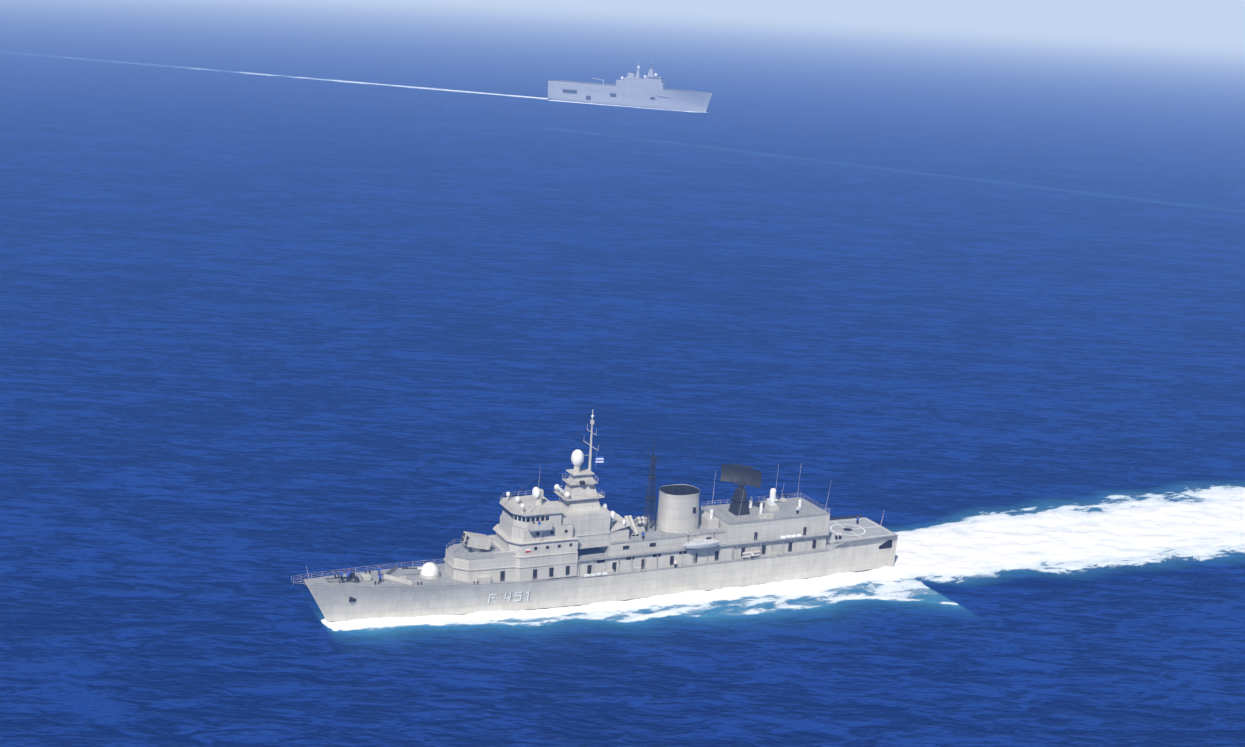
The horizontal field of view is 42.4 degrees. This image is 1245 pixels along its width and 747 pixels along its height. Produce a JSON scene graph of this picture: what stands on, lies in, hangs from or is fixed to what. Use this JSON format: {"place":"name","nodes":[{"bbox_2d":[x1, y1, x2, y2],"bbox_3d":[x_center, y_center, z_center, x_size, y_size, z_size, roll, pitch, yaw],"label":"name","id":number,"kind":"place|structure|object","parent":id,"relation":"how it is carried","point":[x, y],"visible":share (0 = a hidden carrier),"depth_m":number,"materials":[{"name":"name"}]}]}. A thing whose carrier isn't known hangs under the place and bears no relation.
{"place":"outdoors","nodes":[
{"label":"outdoors","id":0,"kind":"place"},
{"bbox_2d":[0,0,1244,746],"bbox_3d":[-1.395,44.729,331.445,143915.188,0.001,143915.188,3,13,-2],"label":"sea","id":1,"kind":"structure","parent":0,"point":[266,342],"depth_m":564.34,"materials":[{"name":"liquid"}]},
{"bbox_2d":[4,52,707,112],"bbox_3d":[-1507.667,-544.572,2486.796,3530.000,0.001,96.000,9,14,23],"label":"ship wake","id":2,"kind":"object","parent":1,"relation":"on","point":[370,83],"visible":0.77,"depth_m":1955.73,"materials":[{"name":"white liquid"}]},
{"bbox_2d":[291,409,897,621],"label":"frigate","id":3,"kind":"object","parent":1,"relation":"on","point":[578,544],"visible":1,"depth_m":322.72,"materials":[{"name":"grey metal"}]},
{"bbox_2d":[548,64,713,111],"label":"warship","id":4,"kind":"object","parent":1,"relation":"on","point":[650,90],"visible":0.96,"depth_m":1822.19,"materials":[{"name":"grey metal"}]},
{"bbox_2d":[308,480,1244,680],"bbox_3d":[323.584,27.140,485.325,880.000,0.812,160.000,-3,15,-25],"label":"ship wake","id":5,"kind":"object","parent":1,"relation":"on","point":[1205,524],"visible":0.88,"depth_m":365.32,"materials":[{"name":"white liquid"}]},
{"bbox_2d":[549,128,1228,210],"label":"ship wake","id":6,"kind":"object","parent":1,"relation":"on","point":[876,169],"visible":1,"depth_m":1285.54,"materials":[{"name":"liquid"}]},
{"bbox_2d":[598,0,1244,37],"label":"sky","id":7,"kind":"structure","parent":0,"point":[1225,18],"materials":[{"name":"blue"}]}
]}

